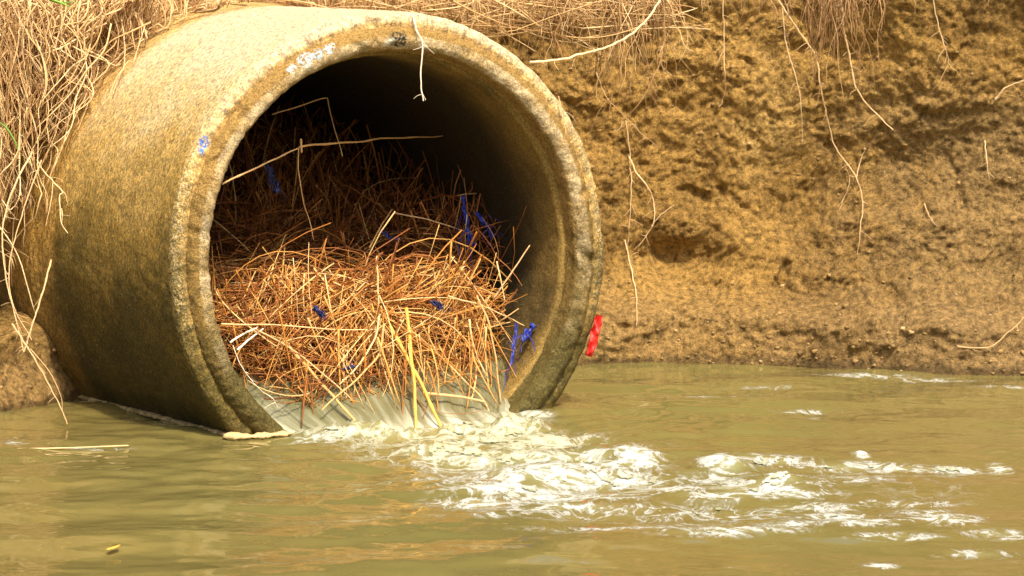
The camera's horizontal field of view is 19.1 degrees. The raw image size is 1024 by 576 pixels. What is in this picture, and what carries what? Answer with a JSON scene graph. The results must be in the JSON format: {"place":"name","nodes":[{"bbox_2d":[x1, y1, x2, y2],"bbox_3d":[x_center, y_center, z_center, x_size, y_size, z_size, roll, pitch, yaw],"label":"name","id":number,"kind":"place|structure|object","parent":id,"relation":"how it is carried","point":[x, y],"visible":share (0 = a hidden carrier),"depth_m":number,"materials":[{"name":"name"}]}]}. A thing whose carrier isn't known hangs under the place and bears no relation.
{"place":"outdoors","nodes":[
{"label":"outdoors","id":0,"kind":"place"},
{"bbox_2d":[214,297,509,434],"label":"outflow water","id":1,"kind":"structure","parent":0,"point":[287,417],"depth_m":8.08,"materials":[{"name":"beige liquid"}]},
{"bbox_2d":[399,319,489,411],"bbox_3d":[-0.174,0.223,8.196,0.258,0.281,0.026,0,6,2],"label":"reed stalk","id":2,"kind":"object","parent":1,"relation":"on","point":[455,371],"visible":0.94,"depth_m":8.20,"materials":[{"name":"beige plant"}]},
{"bbox_2d":[427,392,483,402],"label":"reed stalk","id":3,"kind":"object","parent":1,"relation":"on","point":[455,396],"visible":1,"depth_m":8.14,"materials":[{"name":"beige plant"}]},
{"bbox_2d":[0,362,1023,575],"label":"river water","id":4,"kind":"structure","parent":0,"point":[155,497],"depth_m":7.05,"materials":[{"name":"brown liquid"}]},
{"bbox_2d":[40,445,128,448],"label":"floating stem","id":5,"kind":"object","parent":4,"relation":"on","point":[85,447],"visible":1,"depth_m":7.63,"materials":[{"name":"beige plant"}]},
{"bbox_2d":[106,544,120,549],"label":"leaf","id":6,"kind":"object","parent":4,"relation":"on","point":[113,546],"visible":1,"depth_m":6.27,"materials":[{"name":"yellow plant"}]},
{"bbox_2d":[324,375,988,536],"bbox_3d":[0.410,0.381,7.721,1.805,0.046,2.618,0,6,0],"label":"foam","id":7,"kind":"object","parent":4,"relation":"on","point":[469,450],"visible":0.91,"depth_m":7.46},
{"bbox_2d":[0,0,1023,411],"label":"river bank","id":8,"kind":"structure","parent":0,"point":[928,166],"depth_m":9.38,"materials":[{"name":"soil"}]},
{"bbox_2d":[19,260,51,352],"bbox_3d":[-1.278,0.052,8.176,0.026,0.247,0.159,2,6,20],"label":"root","id":9,"kind":"object","parent":8,"relation":"attached to","point":[41,295],"visible":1,"depth_m":8.17,"materials":[{"name":"beige plant"}]},
{"bbox_2d":[0,0,264,312],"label":"root mat","id":10,"kind":"object","parent":8,"relation":"on","point":[51,53],"visible":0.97,"depth_m":8.36,"materials":[{"name":"beige plant"}]},
{"bbox_2d":[0,122,18,153],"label":"grass blade","id":11,"kind":"object","parent":10,"relation":"on","point":[8,130],"depth_m":8.20,"materials":[{"name":"green plant"}]},
{"bbox_2d":[2,136,21,219],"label":"root","id":12,"kind":"object","parent":10,"relation":"hanging from","point":[20,183],"visible":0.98,"depth_m":8.27,"materials":[{"name":"beige plant"}]},
{"bbox_2d":[0,60,24,178],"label":"root","id":13,"kind":"object","parent":10,"relation":"hanging from","point":[19,133],"visible":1,"depth_m":8.27,"materials":[{"name":"beige plant"}]},
{"bbox_2d":[1,152,32,351],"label":"root","id":14,"kind":"object","parent":10,"relation":"hanging from","point":[10,195],"visible":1,"depth_m":8.14,"materials":[{"name":"beige plant"}]},
{"bbox_2d":[0,160,41,339],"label":"root","id":15,"kind":"object","parent":10,"relation":"hanging from","point":[37,170],"visible":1,"depth_m":8.20,"materials":[{"name":"beige plant"}]},
{"bbox_2d":[50,0,72,7],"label":"grass blade","id":16,"kind":"object","parent":10,"relation":"on","point":[57,1],"depth_m":8.28,"materials":[{"name":"green plant"}]},
{"bbox_2d":[0,2,603,440],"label":"concrete pipe","id":17,"kind":"object","parent":8,"relation":"attached to","point":[126,320],"visible":0.62,"depth_m":8.25,"materials":[{"name":"concrete"}]},
{"bbox_2d":[11,323,67,423],"bbox_3d":[-1.255,0.227,8.061,0.188,0.258,0.040,3,6,25],"label":"root","id":18,"kind":"object","parent":17,"relation":"attached to","point":[19,334],"visible":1,"depth_m":8.05,"materials":[{"name":"beige plant"}]},
{"bbox_2d":[36,159,68,232],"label":"root","id":19,"kind":"object","parent":17,"relation":"attached to","point":[45,173],"visible":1,"depth_m":8.30,"materials":[{"name":"beige plant"}]},
{"bbox_2d":[78,78,96,129],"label":"root","id":20,"kind":"object","parent":17,"relation":"attached to","point":[87,104],"visible":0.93,"depth_m":8.39,"materials":[{"name":"beige plant"}]},
{"bbox_2d":[111,16,144,93],"bbox_3d":[-1.075,-0.644,8.387,0.069,0.212,0.203,1,6,12],"label":"root","id":21,"kind":"object","parent":17,"relation":"hanging from","point":[121,71],"visible":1,"depth_m":8.41,"materials":[{"name":"beige plant"}]},
{"bbox_2d":[233,346,277,407],"bbox_3d":[-0.656,0.230,7.814,0.123,0.170,0.022,-2,6,-23],"label":"root","id":22,"kind":"object","parent":17,"relation":"attached to","point":[250,378],"visible":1,"depth_m":7.81,"materials":[{"name":"beige plant"}]},
{"bbox_2d":[222,147,298,184],"bbox_3d":[-0.652,-0.322,7.967,0.009,0.082,0.391,3,7,27],"label":"reed stalk","id":23,"kind":"object","parent":17,"relation":"on","point":[261,165],"visible":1,"depth_m":7.94,"materials":[{"name":"beige plant"}]},
{"bbox_2d":[208,99,526,427],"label":"dead reeds","id":24,"kind":"object","parent":17,"relation":"in","point":[334,293],"visible":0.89,"depth_m":8.30,"materials":[{"name":"plant"}]},
{"bbox_2d":[230,327,256,342],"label":"reed stalk","id":25,"kind":"object","parent":24,"relation":"on","point":[235,338],"visible":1,"depth_m":7.89,"materials":[{"name":"white plant"}]},
{"bbox_2d":[237,328,263,349],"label":"reed stalk","id":26,"kind":"object","parent":24,"relation":"on","point":[245,342],"visible":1,"depth_m":7.90,"materials":[{"name":"white plant"}]},
{"bbox_2d":[265,163,284,202],"bbox_3d":[-0.644,-0.284,8.261,0.031,0.114,0.087,2,6,15],"label":"plastic strip","id":27,"kind":"object","parent":24,"relation":"on","point":[271,175],"visible":1,"depth_m":8.25,"materials":[{"name":"blue plastic"}]},
{"bbox_2d":[256,329,351,399],"bbox_3d":[-0.546,0.201,7.971,0.257,0.198,0.022,-1,6,-14],"label":"reed stalk","id":28,"kind":"object","parent":24,"relation":"on","point":[275,339],"visible":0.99,"depth_m":7.97,"materials":[{"name":"beige plant"}]},
{"bbox_2d":[221,323,387,330],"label":"reed stalk","id":29,"kind":"object","parent":24,"relation":"on","point":[296,326],"visible":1,"depth_m":7.98,"materials":[{"name":"beige plant"}]},
{"bbox_2d":[298,149,313,239],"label":"reed stalk","id":30,"kind":"object","parent":24,"relation":"on","point":[302,194],"visible":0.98,"depth_m":8.24,"materials":[{"name":"brown plant"}]},
{"bbox_2d":[312,305,325,323],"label":"plastic strip","id":31,"kind":"object","parent":24,"relation":"on","point":[320,313],"visible":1,"depth_m":8.04,"materials":[{"name":"blue plastic"}]},
{"bbox_2d":[283,339,355,419],"bbox_3d":[-0.491,0.256,7.991,0.252,0.235,0.017,3,6,26],"label":"reed stalk","id":32,"kind":"object","parent":24,"relation":"on","point":[323,386],"visible":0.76,"depth_m":7.99,"materials":[{"name":"beige plant"}]},
{"bbox_2d":[341,360,357,372],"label":"plastic strip","id":33,"kind":"object","parent":24,"relation":"on","point":[351,367],"visible":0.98,"depth_m":8.05,"materials":[{"name":"blue plastic"}]},
{"bbox_2d":[322,324,384,409],"bbox_3d":[-0.412,0.207,8.015,0.019,0.208,0.242,5,8,40],"label":"reed stalk","id":34,"kind":"object","parent":24,"relation":"on","point":[358,377],"visible":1,"depth_m":8.04,"materials":[{"name":"beige plant"}]},
{"bbox_2d":[339,316,379,384],"bbox_3d":[-0.398,0.164,8.051,0.018,0.171,0.151,5,8,42],"label":"reed stalk","id":35,"kind":"object","parent":24,"relation":"on","point":[356,367],"visible":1,"depth_m":8.06,"materials":[{"name":"beige plant"}]},
{"bbox_2d":[211,89,521,294],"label":"rotting reeds","id":36,"kind":"object","parent":24,"relation":"on","point":[393,194],"visible":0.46,"depth_m":8.83,"materials":[{"name":"plant"}]},
{"bbox_2d":[272,98,342,156],"bbox_3d":[-0.556,-0.446,8.400,0.205,0.159,0.069,1,6,14],"label":"reed stalk","id":37,"kind":"object","parent":36,"relation":"on","point":[311,102],"visible":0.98,"depth_m":8.40,"materials":[{"name":"brown plant"}]},
{"bbox_2d":[376,256,379,313],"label":"reed stalk","id":38,"kind":"object","parent":24,"relation":"on","point":[377,283],"visible":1,"depth_m":8.16,"materials":[{"name":"beige plant"}]},
{"bbox_2d":[369,209,391,248],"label":"reed stalk","id":39,"kind":"object","parent":24,"relation":"on","point":[379,230],"visible":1,"depth_m":8.51,"materials":[{"name":"beige plant"}]},
{"bbox_2d":[380,228,399,242],"bbox_3d":[-0.331,-0.145,8.460,0.082,0.040,0.024,2,6,16],"label":"plastic strip","id":40,"kind":"object","parent":24,"relation":"on","point":[386,234],"visible":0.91,"depth_m":8.46,"materials":[{"name":"blue plastic"}]},
{"bbox_2d":[405,307,416,427],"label":"reed stalk","id":41,"kind":"object","parent":24,"relation":"hanging from","point":[412,364],"visible":0.93,"depth_m":8.10,"materials":[{"name":"yellow plant"}]},
{"bbox_2d":[386,321,441,426],"bbox_3d":[-0.255,0.236,8.101,0.222,0.286,0.019,6,8,44],"label":"reed stalk","id":42,"kind":"object","parent":24,"relation":"on","point":[417,376],"visible":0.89,"depth_m":8.10,"materials":[{"name":"yellow plant"}]},
{"bbox_2d":[395,212,471,233],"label":"reed stalk","id":43,"kind":"object","parent":24,"relation":"on","point":[427,219],"visible":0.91,"depth_m":8.61,"materials":[{"name":"beige plant"}]},
{"bbox_2d":[429,300,449,316],"bbox_3d":[-0.196,0.053,8.228,0.062,0.048,0.025,-4,7,-32],"label":"plastic strip","id":44,"kind":"object","parent":24,"relation":"on","point":[437,305],"visible":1,"depth_m":8.22,"materials":[{"name":"blue plastic"}]},
{"bbox_2d":[457,195,475,278],"bbox_3d":[-0.128,-0.143,8.595,0.056,0.237,0.075,0,6,0],"label":"plastic strip","id":45,"kind":"object","parent":24,"relation":"on","point":[467,229],"visible":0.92,"depth_m":8.58,"materials":[{"name":"blue plastic"}]},
{"bbox_2d":[448,295,523,325],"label":"reed stalk","id":46,"kind":"object","parent":24,"relation":"on","point":[485,307],"visible":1,"depth_m":8.33,"materials":[{"name":"beige plant"}]},
{"bbox_2d":[475,211,501,245],"bbox_3d":[-0.061,-0.165,8.572,0.089,0.103,0.035,0,6,0],"label":"plastic strip","id":47,"kind":"object","parent":24,"relation":"on","point":[483,224],"visible":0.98,"depth_m":8.57,"materials":[{"name":"blue plastic"}]},
{"bbox_2d":[476,295,501,401],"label":"reed stalk","id":48,"kind":"object","parent":24,"relation":"on","point":[477,297],"visible":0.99,"depth_m":8.28,"materials":[{"name":"beige plant"}]},
{"bbox_2d":[496,261,504,300],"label":"reed stalk","id":49,"kind":"object","parent":24,"relation":"on","point":[500,279],"visible":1,"depth_m":8.41,"materials":[{"name":"beige plant"}]},
{"bbox_2d":[493,308,518,324],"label":"reed stalk","id":50,"kind":"object","parent":24,"relation":"on","point":[505,317],"visible":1,"depth_m":8.37,"materials":[{"name":"plant"}]},
{"bbox_2d":[493,245,529,298],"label":"reed stalk","id":51,"kind":"object","parent":24,"relation":"on","point":[496,294],"visible":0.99,"depth_m":8.42,"materials":[{"name":"beige plant"}]},
{"bbox_2d":[299,135,442,147],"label":"reed stalk","id":52,"kind":"object","parent":17,"relation":"in","point":[325,144],"visible":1,"depth_m":8.41,"materials":[{"name":"brown plant"}]},
{"bbox_2d":[412,14,430,100],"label":"root","id":53,"kind":"object","parent":17,"relation":"hanging from","point":[421,58],"visible":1,"depth_m":8.00,"materials":[{"name":"beige plant"}]},
{"bbox_2d":[502,322,520,391],"bbox_3d":[0.008,0.202,8.344,0.069,0.212,0.085,1,6,11],"label":"plastic strip","id":54,"kind":"object","parent":17,"relation":"hanging from","point":[512,347],"visible":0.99,"depth_m":8.35,"materials":[{"name":"blue plastic"}]},
{"bbox_2d":[515,323,536,351],"bbox_3d":[0.038,0.138,8.362,0.056,0.079,0.070,0,6,5],"label":"plastic strip","id":55,"kind":"object","parent":17,"relation":"in","point":[527,333],"visible":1,"depth_m":8.36,"materials":[{"name":"blue plastic"}]},
{"bbox_2d":[558,96,571,163],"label":"root","id":56,"kind":"object","parent":17,"relation":"attached to","point":[562,115],"visible":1,"depth_m":8.26,"materials":[{"name":"beige plant"}]},
{"bbox_2d":[585,315,601,356],"bbox_3d":[0.226,0.131,8.365,0.050,0.117,0.034,-2,6,-16],"label":"plastic strip","id":57,"kind":"object","parent":17,"relation":"attached to","point":[594,336],"visible":1,"depth_m":8.36,"materials":[{"name":"red plastic"}]},
{"bbox_2d":[248,0,711,118],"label":"root fringe","id":58,"kind":"object","parent":8,"relation":"hanging from","point":[577,6],"visible":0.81,"depth_m":8.87,"materials":[{"name":"brown plant"}]},
{"bbox_2d":[529,0,660,68],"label":"root","id":59,"kind":"object","parent":58,"relation":"hanging from","point":[605,47],"visible":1,"depth_m":8.66,"materials":[{"name":"beige plant"}]},
{"bbox_2d":[0,3,1023,399],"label":"soil clods","id":60,"kind":"object","parent":8,"relation":"on","point":[814,351],"visible":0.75,"depth_m":9.29,"materials":[{"name":"brown soil"}]},
{"bbox_2d":[590,72,653,144],"bbox_3d":[0.348,-0.556,9.475,0.207,0.234,0.064,0,6,0],"label":"root","id":61,"kind":"object","parent":8,"relation":"attached to","point":[618,110],"visible":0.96,"depth_m":9.48,"materials":[{"name":"beige plant"}]},
{"bbox_2d":[621,120,639,248],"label":"root","id":62,"kind":"object","parent":8,"relation":"hanging from","point":[631,178],"visible":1,"depth_m":9.50,"materials":[{"name":"beige plant"}]},
{"bbox_2d":[624,240,641,325],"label":"root","id":63,"kind":"object","parent":8,"relation":"attached to","point":[632,273],"visible":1,"depth_m":9.48,"materials":[{"name":"beige plant"}]},
{"bbox_2d":[614,31,669,130],"bbox_3d":[0.419,-0.695,9.388,0.212,0.423,0.079,6,8,44],"label":"root","id":64,"kind":"object","parent":8,"relation":"attached to","point":[662,46],"visible":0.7,"depth_m":9.38,"materials":[{"name":"brown plant"}]},
{"bbox_2d":[628,156,671,255],"bbox_3d":[0.434,-0.249,9.504,0.142,0.326,0.048,3,6,23],"label":"root","id":65,"kind":"object","parent":8,"relation":"attached to","point":[638,175],"visible":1,"depth_m":9.50,"materials":[{"name":"beige plant"}]},
{"bbox_2d":[713,0,729,106],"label":"root","id":66,"kind":"object","parent":8,"relation":"hanging from","point":[723,15],"visible":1,"depth_m":9.37,"materials":[{"name":"brown plant"}]},
{"bbox_2d":[777,8,802,141],"bbox_3d":[0.872,-0.657,9.402,0.106,0.417,0.040,-4,7,-34],"label":"root","id":67,"kind":"object","parent":8,"relation":"hanging from","point":[792,65],"visible":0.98,"depth_m":9.40,"materials":[{"name":"brown plant"}]},
{"bbox_2d":[777,0,868,254],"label":"root","id":68,"kind":"object","parent":8,"relation":"attached to","point":[809,46],"visible":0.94,"depth_m":9.38,"materials":[{"name":"beige plant"}]},
{"bbox_2d":[838,164,852,210],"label":"root","id":69,"kind":"object","parent":8,"relation":"attached to","point":[848,186],"visible":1,"depth_m":9.43,"materials":[{"name":"beige plant"}]},
{"bbox_2d":[703,0,988,101],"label":"fine root tufts","id":70,"kind":"object","parent":8,"relation":"hanging from","point":[822,3],"visible":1,"depth_m":9.08,"materials":[{"name":"brown plant"}]},
{"bbox_2d":[841,0,892,129],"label":"root","id":71,"kind":"object","parent":8,"relation":"attached to","point":[851,66],"visible":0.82,"depth_m":9.34,"materials":[{"name":"beige plant"}]},
{"bbox_2d":[930,0,961,88],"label":"root","id":72,"kind":"object","parent":8,"relation":"hanging from","point":[942,41],"visible":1,"depth_m":9.19,"materials":[{"name":"brown plant"}]},
{"bbox_2d":[983,140,990,178],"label":"root","id":73,"kind":"object","parent":8,"relation":"attached to","point":[986,157],"visible":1,"depth_m":9.28,"materials":[{"name":"beige plant"}]},
{"bbox_2d":[957,317,1023,350],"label":"root","id":74,"kind":"object","parent":8,"relation":"on","point":[972,348],"visible":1,"depth_m":9.05,"materials":[{"name":"beige plant"}]},
{"bbox_2d":[992,80,1023,100],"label":"root","id":75,"kind":"object","parent":8,"relation":"attached to","point":[997,97],"visible":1,"depth_m":9.23,"materials":[{"name":"beige plant"}]}
]}

